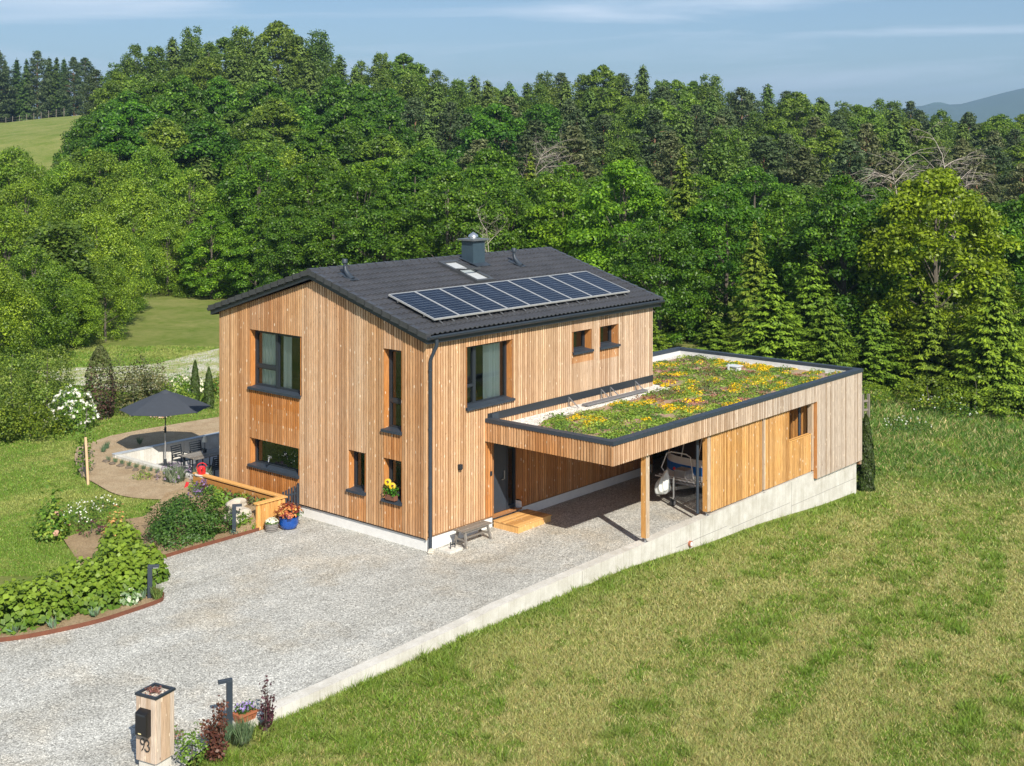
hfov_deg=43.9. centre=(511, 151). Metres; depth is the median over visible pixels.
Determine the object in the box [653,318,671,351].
fir tree
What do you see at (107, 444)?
lavender
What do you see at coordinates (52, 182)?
willow tree
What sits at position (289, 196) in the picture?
maple tree
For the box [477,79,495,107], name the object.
larch tree
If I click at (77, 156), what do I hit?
oak tree
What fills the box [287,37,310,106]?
larch tree
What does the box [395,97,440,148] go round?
pine tree
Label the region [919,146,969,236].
pine tree
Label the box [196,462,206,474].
watering can
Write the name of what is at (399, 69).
oak tree
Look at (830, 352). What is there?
fir tree
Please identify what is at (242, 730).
grass tuft
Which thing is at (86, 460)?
wooden stake
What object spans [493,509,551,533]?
step
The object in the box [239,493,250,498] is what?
planter herb
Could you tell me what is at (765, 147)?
pine tree
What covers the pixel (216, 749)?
red shrub
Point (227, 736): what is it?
grass tuft
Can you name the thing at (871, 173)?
dead tree
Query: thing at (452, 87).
birch tree
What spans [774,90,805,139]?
pine tree
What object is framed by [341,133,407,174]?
oak tree
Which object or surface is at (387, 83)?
birch tree
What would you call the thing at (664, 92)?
pine tree
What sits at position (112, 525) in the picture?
groundcover
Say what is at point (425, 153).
maple tree
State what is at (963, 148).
pine tree
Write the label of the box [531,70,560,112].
birch tree
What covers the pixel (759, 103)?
pine tree
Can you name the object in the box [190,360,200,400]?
columnar conifer
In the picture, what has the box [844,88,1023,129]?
mountain
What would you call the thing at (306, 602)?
driveway
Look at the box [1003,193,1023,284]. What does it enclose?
maple tree
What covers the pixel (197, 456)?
garden table
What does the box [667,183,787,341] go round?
maple tree
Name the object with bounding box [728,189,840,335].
maple tree
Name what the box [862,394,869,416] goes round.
wooden fence
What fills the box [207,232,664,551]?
house
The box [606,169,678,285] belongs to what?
maple tree
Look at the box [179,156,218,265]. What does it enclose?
larch tree
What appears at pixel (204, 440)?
table lamp
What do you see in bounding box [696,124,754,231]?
birch tree
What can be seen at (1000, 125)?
oak tree
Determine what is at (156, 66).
birch tree
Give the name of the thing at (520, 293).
solar panel
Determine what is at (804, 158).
pine tree
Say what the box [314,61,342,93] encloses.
birch tree
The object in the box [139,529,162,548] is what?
groundcover
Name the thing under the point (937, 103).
distant hill
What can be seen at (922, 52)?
sky
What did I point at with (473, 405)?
window
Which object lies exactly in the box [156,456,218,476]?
terrace
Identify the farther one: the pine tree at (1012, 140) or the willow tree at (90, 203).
the pine tree at (1012, 140)
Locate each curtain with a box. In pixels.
[262,333,275,385]
[284,336,291,388]
[483,342,499,398]
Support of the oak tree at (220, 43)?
on the ground at (172, 320)
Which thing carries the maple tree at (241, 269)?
on the ground at (172, 320)
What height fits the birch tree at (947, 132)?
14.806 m
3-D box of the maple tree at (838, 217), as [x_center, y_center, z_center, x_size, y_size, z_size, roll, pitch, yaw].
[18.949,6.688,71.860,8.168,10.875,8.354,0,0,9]
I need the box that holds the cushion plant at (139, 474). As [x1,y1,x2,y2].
[129,469,152,479]
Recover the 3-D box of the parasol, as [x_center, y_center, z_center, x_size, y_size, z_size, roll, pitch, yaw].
[-12.677,10.107,46.508,2.997,2.785,2.997,0,0,-36]
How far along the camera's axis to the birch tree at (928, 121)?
236.99 m
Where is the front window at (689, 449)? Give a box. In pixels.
[682,439,700,459]
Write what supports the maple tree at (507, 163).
on the ground at (172, 320)
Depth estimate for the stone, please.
34.74 m
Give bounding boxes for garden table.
[180,447,218,469]
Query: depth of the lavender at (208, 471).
42.03 m
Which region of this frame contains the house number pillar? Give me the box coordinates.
[135,682,175,765]
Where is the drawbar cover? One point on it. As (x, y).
(662, 485)
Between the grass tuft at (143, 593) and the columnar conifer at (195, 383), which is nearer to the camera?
the grass tuft at (143, 593)
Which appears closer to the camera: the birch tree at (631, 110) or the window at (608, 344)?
the window at (608, 344)
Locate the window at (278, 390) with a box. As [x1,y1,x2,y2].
[247,330,301,398]
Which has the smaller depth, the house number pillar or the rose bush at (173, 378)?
the house number pillar
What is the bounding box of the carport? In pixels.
[485,347,862,542]
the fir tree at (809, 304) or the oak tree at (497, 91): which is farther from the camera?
the oak tree at (497, 91)
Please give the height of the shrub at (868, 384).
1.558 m
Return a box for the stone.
[427,548,434,553]
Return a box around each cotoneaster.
[93,349,167,416]
[118,356,176,403]
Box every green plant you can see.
[174,721,210,764]
[174,724,184,742]
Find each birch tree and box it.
[15,219,107,342]
[99,62,124,85]
[118,43,150,92]
[140,45,169,82]
[143,74,169,96]
[164,67,184,81]
[175,25,203,68]
[188,41,224,88]
[221,25,257,84]
[303,29,335,81]
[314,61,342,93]
[351,60,370,85]
[368,51,395,91]
[370,73,399,122]
[395,72,426,123]
[422,70,450,118]
[442,79,467,122]
[444,78,475,125]
[522,83,551,142]
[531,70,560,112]
[571,73,600,111]
[597,119,633,174]
[602,139,646,188]
[618,103,650,155]
[629,94,651,116]
[646,79,669,103]
[695,73,727,113]
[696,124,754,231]
[719,91,743,118]
[740,110,773,164]
[770,183,839,294]
[813,102,832,122]
[828,101,857,126]
[832,109,854,135]
[869,98,889,122]
[884,100,907,122]
[924,115,940,130]
[929,109,958,153]
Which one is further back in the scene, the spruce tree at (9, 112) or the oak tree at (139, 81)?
the spruce tree at (9, 112)
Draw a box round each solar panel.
[388,291,459,323]
[415,288,483,319]
[439,286,507,315]
[463,283,529,312]
[487,280,551,308]
[507,278,571,305]
[529,275,591,302]
[548,273,611,299]
[568,271,629,296]
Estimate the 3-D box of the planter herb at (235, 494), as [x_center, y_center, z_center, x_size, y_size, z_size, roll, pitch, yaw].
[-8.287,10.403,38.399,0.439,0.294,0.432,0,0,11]
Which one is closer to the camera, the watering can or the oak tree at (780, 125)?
the watering can
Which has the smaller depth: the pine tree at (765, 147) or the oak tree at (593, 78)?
the pine tree at (765, 147)
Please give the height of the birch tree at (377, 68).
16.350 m
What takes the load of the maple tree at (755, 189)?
on the ground at (172, 320)
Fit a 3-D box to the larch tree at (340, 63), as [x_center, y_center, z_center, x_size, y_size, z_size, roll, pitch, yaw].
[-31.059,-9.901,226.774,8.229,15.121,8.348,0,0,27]
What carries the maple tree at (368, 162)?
on the ground at (172, 320)
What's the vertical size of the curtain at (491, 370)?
1.680 m
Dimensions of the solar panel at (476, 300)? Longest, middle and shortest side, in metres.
2.033 x 1.036 x 0.135 m
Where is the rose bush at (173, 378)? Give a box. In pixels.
[162,368,204,394]
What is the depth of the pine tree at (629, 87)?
232.42 m
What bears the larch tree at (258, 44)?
on the ground at (172, 320)
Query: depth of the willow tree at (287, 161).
115.75 m
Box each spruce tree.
[0,59,17,122]
[8,60,22,121]
[15,58,39,120]
[38,57,57,118]
[44,57,60,117]
[51,59,75,116]
[520,153,540,191]
[652,146,720,342]
[723,221,787,350]
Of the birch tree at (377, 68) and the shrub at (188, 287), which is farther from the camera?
the birch tree at (377, 68)
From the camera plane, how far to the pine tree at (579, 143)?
136.93 m
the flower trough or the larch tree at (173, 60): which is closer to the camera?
the flower trough
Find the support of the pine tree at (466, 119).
on the ground at (172, 320)
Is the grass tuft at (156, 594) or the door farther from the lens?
the door
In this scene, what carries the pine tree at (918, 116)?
on the ground at (172, 320)
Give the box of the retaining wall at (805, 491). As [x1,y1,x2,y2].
[233,462,855,728]
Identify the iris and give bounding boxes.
[5,624,18,632]
[46,616,56,628]
[88,607,100,616]
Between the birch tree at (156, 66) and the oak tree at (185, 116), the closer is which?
the oak tree at (185, 116)
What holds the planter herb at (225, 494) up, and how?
in the planter at (262, 510)
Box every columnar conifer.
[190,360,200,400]
[203,366,214,408]
[856,413,875,491]
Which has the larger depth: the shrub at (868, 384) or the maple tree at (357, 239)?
the maple tree at (357, 239)
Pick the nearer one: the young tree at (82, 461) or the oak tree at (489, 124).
the young tree at (82, 461)
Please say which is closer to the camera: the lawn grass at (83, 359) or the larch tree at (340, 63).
the lawn grass at (83, 359)
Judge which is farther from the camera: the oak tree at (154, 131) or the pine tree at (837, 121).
the pine tree at (837, 121)
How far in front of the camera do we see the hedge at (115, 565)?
30.66 m
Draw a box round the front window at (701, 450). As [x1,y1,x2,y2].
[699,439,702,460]
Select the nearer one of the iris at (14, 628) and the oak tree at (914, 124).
the iris at (14, 628)
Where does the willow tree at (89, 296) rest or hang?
on the ground at (172, 320)
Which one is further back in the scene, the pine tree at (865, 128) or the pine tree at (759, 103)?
the pine tree at (759, 103)
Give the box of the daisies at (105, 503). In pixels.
[88,494,121,512]
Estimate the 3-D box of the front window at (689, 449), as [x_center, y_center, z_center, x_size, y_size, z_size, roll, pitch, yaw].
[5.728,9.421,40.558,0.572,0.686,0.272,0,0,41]
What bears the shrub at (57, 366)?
on the ground at (172, 320)
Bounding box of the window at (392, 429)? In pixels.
[380,349,401,435]
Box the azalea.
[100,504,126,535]
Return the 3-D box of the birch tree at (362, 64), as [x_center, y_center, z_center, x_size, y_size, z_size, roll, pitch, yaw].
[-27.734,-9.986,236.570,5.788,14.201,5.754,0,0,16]
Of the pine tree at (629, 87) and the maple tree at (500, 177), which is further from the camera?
the pine tree at (629, 87)
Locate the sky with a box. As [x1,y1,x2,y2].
[0,0,1023,118]
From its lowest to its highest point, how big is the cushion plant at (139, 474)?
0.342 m
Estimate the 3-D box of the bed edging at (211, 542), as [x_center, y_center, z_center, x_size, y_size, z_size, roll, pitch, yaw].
[-8.531,10.965,35.447,0.036,0.130,3.730,0,0,40]
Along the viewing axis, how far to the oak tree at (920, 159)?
155.35 m
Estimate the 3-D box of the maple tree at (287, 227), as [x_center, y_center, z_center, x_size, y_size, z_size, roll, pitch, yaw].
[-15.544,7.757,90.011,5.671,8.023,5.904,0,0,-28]
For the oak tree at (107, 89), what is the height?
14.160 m
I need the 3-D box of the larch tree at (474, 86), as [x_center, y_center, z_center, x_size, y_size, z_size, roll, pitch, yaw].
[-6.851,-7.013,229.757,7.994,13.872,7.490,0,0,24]
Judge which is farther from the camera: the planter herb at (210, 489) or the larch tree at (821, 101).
the larch tree at (821, 101)
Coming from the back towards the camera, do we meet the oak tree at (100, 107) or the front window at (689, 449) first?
the oak tree at (100, 107)
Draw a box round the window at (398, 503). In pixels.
[380,459,401,505]
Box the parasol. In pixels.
[120,390,209,466]
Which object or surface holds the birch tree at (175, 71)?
on the ground at (172, 320)
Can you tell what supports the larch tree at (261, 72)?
on the ground at (172, 320)
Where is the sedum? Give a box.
[539,354,842,438]
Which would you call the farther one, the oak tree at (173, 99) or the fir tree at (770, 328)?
the oak tree at (173, 99)
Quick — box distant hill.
[923,102,949,105]
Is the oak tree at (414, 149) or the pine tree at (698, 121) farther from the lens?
the pine tree at (698, 121)
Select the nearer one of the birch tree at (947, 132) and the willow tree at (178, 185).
the willow tree at (178, 185)
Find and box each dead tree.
[464,207,507,251]
[516,126,579,177]
[851,132,948,271]
[901,121,998,334]
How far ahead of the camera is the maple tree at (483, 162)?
116.96 m
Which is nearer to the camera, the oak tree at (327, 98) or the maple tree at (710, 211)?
the maple tree at (710, 211)
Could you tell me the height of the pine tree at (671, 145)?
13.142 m
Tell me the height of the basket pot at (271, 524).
0.400 m
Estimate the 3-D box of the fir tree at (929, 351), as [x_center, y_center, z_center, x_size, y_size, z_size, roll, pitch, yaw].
[21.127,9.776,64.887,5.124,5.899,4.872,0,0,-13]
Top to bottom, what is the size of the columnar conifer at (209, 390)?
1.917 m
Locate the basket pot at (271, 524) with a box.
[264,517,278,531]
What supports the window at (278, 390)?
in the house
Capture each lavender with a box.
[103,441,110,448]
[155,462,192,483]
[188,479,212,496]
[190,466,212,475]
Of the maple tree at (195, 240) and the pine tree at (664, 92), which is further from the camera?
the pine tree at (664, 92)
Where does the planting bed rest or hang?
on the ground at (172, 320)
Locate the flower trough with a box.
[233,699,259,723]
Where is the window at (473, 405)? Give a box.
[466,340,514,410]
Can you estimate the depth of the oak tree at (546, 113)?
182.29 m
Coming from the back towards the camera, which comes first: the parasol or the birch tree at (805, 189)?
the birch tree at (805, 189)
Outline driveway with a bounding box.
[0,456,703,765]
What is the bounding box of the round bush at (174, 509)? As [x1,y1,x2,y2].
[143,486,245,550]
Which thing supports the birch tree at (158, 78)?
on the ground at (172, 320)
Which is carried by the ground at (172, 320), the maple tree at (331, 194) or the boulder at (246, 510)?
the maple tree at (331, 194)
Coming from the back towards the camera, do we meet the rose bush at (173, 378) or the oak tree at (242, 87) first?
the oak tree at (242, 87)
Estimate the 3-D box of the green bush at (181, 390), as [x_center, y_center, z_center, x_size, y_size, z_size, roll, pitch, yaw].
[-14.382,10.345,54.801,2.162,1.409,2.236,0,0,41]
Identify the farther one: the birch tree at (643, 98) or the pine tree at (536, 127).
the birch tree at (643, 98)
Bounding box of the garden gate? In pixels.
[282,483,298,514]
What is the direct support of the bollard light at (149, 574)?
on the planting bed
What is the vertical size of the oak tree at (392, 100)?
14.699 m
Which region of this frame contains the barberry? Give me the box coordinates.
[83,344,117,419]
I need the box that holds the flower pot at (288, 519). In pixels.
[273,501,303,529]
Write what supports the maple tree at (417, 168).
on the ground at (172, 320)
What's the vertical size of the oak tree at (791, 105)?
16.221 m
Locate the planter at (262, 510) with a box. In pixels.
[150,472,287,534]
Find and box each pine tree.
[0,51,19,121]
[22,50,55,118]
[56,57,87,115]
[68,57,97,114]
[78,69,104,117]
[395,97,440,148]
[431,101,464,159]
[443,113,474,170]
[454,138,494,171]
[488,96,524,153]
[510,134,550,187]
[511,119,561,178]
[548,125,604,188]
[550,98,593,164]
[553,72,571,103]
[554,109,603,188]
[586,114,618,174]
[612,73,635,104]
[626,109,676,186]
[645,86,681,138]
[647,130,704,207]
[686,105,709,163]
[689,116,751,198]
[694,108,743,185]
[723,87,762,133]
[739,93,764,121]
[743,135,797,230]
[761,133,813,188]
[771,146,833,243]
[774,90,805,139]
[797,116,825,162]
[814,114,853,187]
[816,139,883,200]
[843,122,893,197]
[862,150,910,200]
[903,101,924,139]
[911,110,930,164]
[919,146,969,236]
[943,137,993,205]
[947,149,1009,238]
[952,111,981,149]
[975,130,1013,195]
[978,145,1018,215]
[997,162,1023,215]
[1001,128,1023,184]
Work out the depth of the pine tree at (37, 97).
343.49 m
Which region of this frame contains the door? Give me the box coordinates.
[494,443,505,512]
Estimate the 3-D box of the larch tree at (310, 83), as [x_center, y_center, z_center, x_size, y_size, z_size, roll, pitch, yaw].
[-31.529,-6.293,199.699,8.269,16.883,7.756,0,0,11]
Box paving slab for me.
[438,541,462,553]
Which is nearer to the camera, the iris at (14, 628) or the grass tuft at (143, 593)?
the iris at (14, 628)
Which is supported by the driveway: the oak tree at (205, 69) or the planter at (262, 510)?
the planter at (262, 510)
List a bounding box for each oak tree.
[45,145,110,205]
[47,118,120,172]
[67,125,164,230]
[70,103,111,137]
[83,90,155,135]
[87,71,139,114]
[87,99,162,155]
[110,74,149,100]
[123,118,199,189]
[136,113,178,136]
[138,81,168,110]
[148,75,216,121]
[161,121,243,228]
[164,102,232,179]
[179,56,228,110]
[191,75,241,127]
[203,37,245,79]
[208,81,264,114]
[208,110,264,137]
[216,128,299,207]
[230,79,297,128]
[230,97,309,144]
[250,20,313,107]
[268,88,321,124]
[268,128,344,204]
[271,104,325,162]
[299,124,377,165]
[300,103,380,161]
[302,74,371,123]
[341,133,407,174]
[349,113,421,158]
[351,83,392,132]
[363,88,417,132]
[379,53,431,124]
[394,138,459,180]
[441,104,511,153]
[445,103,543,170]
[479,87,501,98]
[490,89,528,117]
[505,103,567,172]
[575,64,630,129]
[584,89,634,168]
[623,98,698,176]
[666,92,705,142]
[669,79,685,101]
[675,80,705,107]
[756,118,806,170]
[764,91,828,158]
[796,126,868,203]
[844,107,890,169]
[847,122,890,177]
[851,104,864,117]
[873,119,949,175]
[909,144,972,192]
[940,118,972,145]
[972,115,1023,166]
[983,114,1023,138]
[992,141,1023,214]
[1014,114,1023,136]
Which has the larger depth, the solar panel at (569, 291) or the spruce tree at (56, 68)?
the spruce tree at (56, 68)
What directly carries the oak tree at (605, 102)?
on the ground at (172, 320)
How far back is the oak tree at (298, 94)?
176.96 m
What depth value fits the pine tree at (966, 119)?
207.10 m
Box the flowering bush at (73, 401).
[44,374,103,433]
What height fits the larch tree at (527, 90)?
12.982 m
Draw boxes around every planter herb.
[187,480,200,488]
[198,482,209,489]
[203,485,216,493]
[222,488,232,497]
[229,491,243,499]
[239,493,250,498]
[247,495,259,504]
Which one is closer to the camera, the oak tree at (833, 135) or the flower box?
the flower box
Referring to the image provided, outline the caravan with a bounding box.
[655,438,702,505]
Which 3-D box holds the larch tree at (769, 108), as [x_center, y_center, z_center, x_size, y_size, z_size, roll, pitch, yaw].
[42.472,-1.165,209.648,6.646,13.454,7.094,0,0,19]
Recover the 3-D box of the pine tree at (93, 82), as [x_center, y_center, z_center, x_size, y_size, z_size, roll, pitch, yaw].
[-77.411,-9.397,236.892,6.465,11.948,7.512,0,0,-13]
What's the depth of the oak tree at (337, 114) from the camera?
153.47 m
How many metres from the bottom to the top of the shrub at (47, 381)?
3.509 m
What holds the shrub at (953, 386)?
on the ground at (172, 320)
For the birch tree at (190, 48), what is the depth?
236.39 m
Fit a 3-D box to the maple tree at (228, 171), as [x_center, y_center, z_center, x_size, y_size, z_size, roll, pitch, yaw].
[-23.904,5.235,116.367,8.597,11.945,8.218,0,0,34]
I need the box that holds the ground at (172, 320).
[0,114,1023,765]
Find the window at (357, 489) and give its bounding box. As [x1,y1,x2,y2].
[346,451,365,495]
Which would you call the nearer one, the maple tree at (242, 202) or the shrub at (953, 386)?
the shrub at (953, 386)
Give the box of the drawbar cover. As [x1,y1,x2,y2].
[654,469,670,493]
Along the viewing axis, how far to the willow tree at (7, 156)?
116.49 m
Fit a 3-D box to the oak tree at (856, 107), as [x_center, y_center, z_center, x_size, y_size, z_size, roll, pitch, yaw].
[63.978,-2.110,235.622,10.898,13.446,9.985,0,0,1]
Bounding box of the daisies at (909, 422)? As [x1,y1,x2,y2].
[882,414,931,434]
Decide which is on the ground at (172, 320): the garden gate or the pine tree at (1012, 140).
the pine tree at (1012, 140)
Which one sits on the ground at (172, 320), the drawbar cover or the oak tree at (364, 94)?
the oak tree at (364, 94)
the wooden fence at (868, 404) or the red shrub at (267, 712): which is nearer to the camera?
the red shrub at (267, 712)
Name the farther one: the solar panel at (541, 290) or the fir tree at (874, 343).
the fir tree at (874, 343)
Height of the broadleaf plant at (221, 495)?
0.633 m
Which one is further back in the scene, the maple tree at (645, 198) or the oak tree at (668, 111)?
the oak tree at (668, 111)
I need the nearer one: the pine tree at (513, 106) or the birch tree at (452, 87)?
the pine tree at (513, 106)
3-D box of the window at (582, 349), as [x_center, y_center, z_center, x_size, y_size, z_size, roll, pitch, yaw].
[2.131,6.010,40.278,0.400,0.720,1.040,0,0,41]
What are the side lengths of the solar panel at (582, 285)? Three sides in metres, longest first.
2.033 x 1.036 x 0.135 m
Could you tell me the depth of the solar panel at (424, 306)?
36.46 m
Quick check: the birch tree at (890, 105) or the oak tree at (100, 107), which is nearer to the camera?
the oak tree at (100, 107)
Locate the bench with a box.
[453,520,491,548]
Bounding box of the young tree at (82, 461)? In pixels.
[69,403,96,476]
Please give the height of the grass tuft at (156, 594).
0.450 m
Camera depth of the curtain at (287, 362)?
39.29 m
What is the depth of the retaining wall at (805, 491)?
34.24 m
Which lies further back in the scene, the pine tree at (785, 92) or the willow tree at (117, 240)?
the pine tree at (785, 92)
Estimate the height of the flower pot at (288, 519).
0.774 m
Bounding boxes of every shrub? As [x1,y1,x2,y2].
[0,346,54,423]
[0,364,30,437]
[0,397,38,435]
[0,400,75,440]
[8,343,80,417]
[48,358,77,390]
[139,283,170,294]
[169,282,207,297]
[199,695,228,763]
[200,282,237,296]
[255,675,276,735]
[862,380,894,407]
[891,376,968,407]
[930,373,1016,419]
[991,378,1023,414]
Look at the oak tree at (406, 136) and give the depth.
155.97 m
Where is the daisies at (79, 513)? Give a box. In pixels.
[55,499,104,528]
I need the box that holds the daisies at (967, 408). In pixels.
[897,392,983,422]
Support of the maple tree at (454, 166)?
on the ground at (172, 320)
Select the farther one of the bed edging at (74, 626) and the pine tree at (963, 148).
the pine tree at (963, 148)
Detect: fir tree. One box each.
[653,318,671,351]
[688,312,742,352]
[726,270,817,360]
[783,253,863,366]
[796,294,873,389]
[842,300,923,391]
[894,287,973,396]
[932,272,1023,421]
[998,289,1023,376]
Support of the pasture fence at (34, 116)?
on the ground at (172, 320)
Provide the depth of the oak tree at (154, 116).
158.40 m
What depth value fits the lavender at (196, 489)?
39.32 m
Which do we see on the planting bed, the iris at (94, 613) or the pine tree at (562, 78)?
the iris at (94, 613)
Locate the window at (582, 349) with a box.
[572,330,593,354]
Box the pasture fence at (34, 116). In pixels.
[1,109,59,121]
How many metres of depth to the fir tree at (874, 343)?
64.24 m
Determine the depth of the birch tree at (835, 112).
233.55 m
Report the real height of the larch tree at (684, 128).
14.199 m
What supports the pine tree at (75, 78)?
on the ground at (172, 320)
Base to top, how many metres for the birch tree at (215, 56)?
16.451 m
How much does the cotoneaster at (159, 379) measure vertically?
2.134 m
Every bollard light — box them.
[147,564,158,597]
[218,677,232,727]
[232,504,241,532]
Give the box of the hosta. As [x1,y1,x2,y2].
[117,588,141,605]
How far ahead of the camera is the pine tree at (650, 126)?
160.64 m
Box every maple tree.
[177,210,243,298]
[202,151,300,289]
[219,143,278,258]
[221,214,283,293]
[243,161,355,283]
[251,205,326,288]
[280,153,360,262]
[288,203,369,275]
[299,162,406,262]
[335,191,436,264]
[350,157,410,252]
[356,160,387,189]
[360,161,464,260]
[384,169,509,260]
[386,146,466,245]
[425,161,462,219]
[425,164,530,253]
[457,147,528,249]
[458,185,545,254]
[460,160,508,248]
[507,173,600,257]
[519,171,574,235]
[522,181,615,271]
[542,162,593,188]
[563,158,678,326]
[574,175,610,208]
[596,172,672,287]
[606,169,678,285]
[610,210,714,348]
[663,173,747,300]
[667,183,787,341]
[708,165,801,291]
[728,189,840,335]
[775,174,923,352]
[826,187,938,296]
[837,190,944,344]
[849,167,1023,382]
[926,190,1008,277]
[937,201,1023,350]
[965,194,1023,354]
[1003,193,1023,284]
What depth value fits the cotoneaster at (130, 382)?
53.65 m
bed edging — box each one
[0,593,163,641]
[165,528,258,556]
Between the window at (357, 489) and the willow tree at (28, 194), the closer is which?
the window at (357, 489)
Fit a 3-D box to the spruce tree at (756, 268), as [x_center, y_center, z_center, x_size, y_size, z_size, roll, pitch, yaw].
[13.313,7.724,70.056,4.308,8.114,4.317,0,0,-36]
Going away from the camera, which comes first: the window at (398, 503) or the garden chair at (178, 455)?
the window at (398, 503)
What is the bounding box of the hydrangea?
[26,480,72,542]
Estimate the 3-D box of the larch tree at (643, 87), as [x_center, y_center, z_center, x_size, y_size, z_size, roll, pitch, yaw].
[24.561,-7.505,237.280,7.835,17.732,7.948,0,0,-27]
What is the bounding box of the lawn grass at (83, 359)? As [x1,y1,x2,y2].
[0,344,218,576]
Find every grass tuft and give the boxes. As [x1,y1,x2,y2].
[137,587,146,598]
[149,585,165,599]
[210,716,235,742]
[229,716,257,744]
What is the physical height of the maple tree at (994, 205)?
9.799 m
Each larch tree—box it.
[164,37,184,77]
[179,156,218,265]
[223,55,245,85]
[247,37,272,83]
[247,47,276,98]
[275,61,295,105]
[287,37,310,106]
[295,59,321,105]
[330,54,350,84]
[346,66,365,102]
[416,120,440,149]
[424,81,451,143]
[468,74,483,120]
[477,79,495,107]
[502,81,521,110]
[519,82,532,118]
[551,80,580,138]
[580,91,605,148]
[632,64,652,103]
[663,113,698,190]
[693,96,719,143]
[739,130,767,202]
[756,104,777,132]
[757,84,775,112]
[804,97,830,140]
[876,123,917,208]
[880,108,901,143]
[927,123,946,145]
[950,122,972,155]
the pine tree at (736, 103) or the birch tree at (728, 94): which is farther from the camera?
the birch tree at (728, 94)
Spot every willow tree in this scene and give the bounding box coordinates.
[0,145,57,258]
[0,175,62,277]
[0,195,23,269]
[0,203,46,320]
[0,244,83,358]
[0,263,42,374]
[21,161,103,244]
[35,181,126,273]
[37,271,105,347]
[50,211,151,329]
[58,146,139,252]
[79,255,136,340]
[90,176,175,283]
[101,233,156,313]
[113,143,188,248]
[136,219,200,296]
[140,168,244,292]
[242,148,321,240]
[325,158,354,177]
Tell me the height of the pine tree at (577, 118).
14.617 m
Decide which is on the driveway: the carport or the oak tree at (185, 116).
the carport
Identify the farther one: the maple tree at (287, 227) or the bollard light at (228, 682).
the maple tree at (287, 227)
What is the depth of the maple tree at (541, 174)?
104.71 m
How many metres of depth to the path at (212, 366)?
63.83 m
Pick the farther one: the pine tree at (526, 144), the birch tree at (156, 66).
the birch tree at (156, 66)
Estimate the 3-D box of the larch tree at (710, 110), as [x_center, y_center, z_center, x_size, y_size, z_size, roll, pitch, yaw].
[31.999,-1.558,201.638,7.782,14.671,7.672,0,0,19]
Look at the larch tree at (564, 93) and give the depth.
206.24 m
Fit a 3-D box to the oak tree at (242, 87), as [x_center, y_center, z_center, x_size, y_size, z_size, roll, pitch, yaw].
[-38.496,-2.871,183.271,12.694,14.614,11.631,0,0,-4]
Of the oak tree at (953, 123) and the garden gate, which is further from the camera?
the oak tree at (953, 123)
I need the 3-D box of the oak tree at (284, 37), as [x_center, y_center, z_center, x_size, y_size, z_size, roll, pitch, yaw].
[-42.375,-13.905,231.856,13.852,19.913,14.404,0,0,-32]
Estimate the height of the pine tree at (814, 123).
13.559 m
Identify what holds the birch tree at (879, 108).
on the ground at (172, 320)
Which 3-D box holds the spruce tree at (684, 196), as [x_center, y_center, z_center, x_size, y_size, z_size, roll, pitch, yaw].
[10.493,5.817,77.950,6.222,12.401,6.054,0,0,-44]
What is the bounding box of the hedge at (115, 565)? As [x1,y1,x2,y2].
[0,519,170,634]
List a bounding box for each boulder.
[222,506,251,524]
[226,498,246,510]
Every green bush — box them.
[150,375,200,399]
[206,371,218,396]
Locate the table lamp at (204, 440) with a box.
[202,436,207,452]
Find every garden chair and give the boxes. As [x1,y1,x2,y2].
[170,444,192,469]
[189,440,209,467]
[201,456,218,475]
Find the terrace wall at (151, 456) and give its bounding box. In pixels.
[112,432,218,479]
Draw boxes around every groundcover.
[71,512,104,537]
[95,518,137,537]
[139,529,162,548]
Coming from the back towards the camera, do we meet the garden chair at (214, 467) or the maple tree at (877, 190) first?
the maple tree at (877, 190)
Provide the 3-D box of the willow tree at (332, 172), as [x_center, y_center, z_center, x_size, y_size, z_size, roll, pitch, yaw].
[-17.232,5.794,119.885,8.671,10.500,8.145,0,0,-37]
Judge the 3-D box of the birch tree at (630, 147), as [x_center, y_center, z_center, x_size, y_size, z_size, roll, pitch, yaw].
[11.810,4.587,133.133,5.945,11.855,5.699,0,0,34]
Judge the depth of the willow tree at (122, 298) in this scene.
73.78 m
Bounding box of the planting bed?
[0,488,237,637]
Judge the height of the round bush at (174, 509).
1.431 m
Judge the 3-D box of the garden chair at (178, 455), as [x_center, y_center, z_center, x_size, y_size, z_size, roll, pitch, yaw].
[-11.878,11.038,45.685,0.635,0.923,0.570,0,0,35]
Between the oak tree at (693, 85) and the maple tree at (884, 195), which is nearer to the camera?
the maple tree at (884, 195)
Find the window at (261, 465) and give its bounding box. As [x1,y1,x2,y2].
[247,438,298,478]
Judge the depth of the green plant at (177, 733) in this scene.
23.75 m
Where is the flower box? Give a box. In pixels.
[383,479,398,501]
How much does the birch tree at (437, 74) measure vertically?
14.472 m
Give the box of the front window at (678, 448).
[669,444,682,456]
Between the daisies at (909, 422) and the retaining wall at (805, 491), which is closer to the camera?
the retaining wall at (805, 491)
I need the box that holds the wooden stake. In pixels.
[84,437,89,484]
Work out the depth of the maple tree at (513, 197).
84.70 m
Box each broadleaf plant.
[205,488,234,511]
[236,511,255,530]
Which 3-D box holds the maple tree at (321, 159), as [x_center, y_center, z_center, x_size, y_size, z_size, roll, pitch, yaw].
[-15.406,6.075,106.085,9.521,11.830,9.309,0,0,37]
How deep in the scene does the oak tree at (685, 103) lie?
206.66 m
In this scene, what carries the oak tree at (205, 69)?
on the ground at (172, 320)
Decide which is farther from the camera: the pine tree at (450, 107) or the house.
the pine tree at (450, 107)
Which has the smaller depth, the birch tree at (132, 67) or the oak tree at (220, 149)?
the oak tree at (220, 149)
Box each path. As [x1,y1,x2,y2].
[39,349,218,391]
[75,417,218,498]

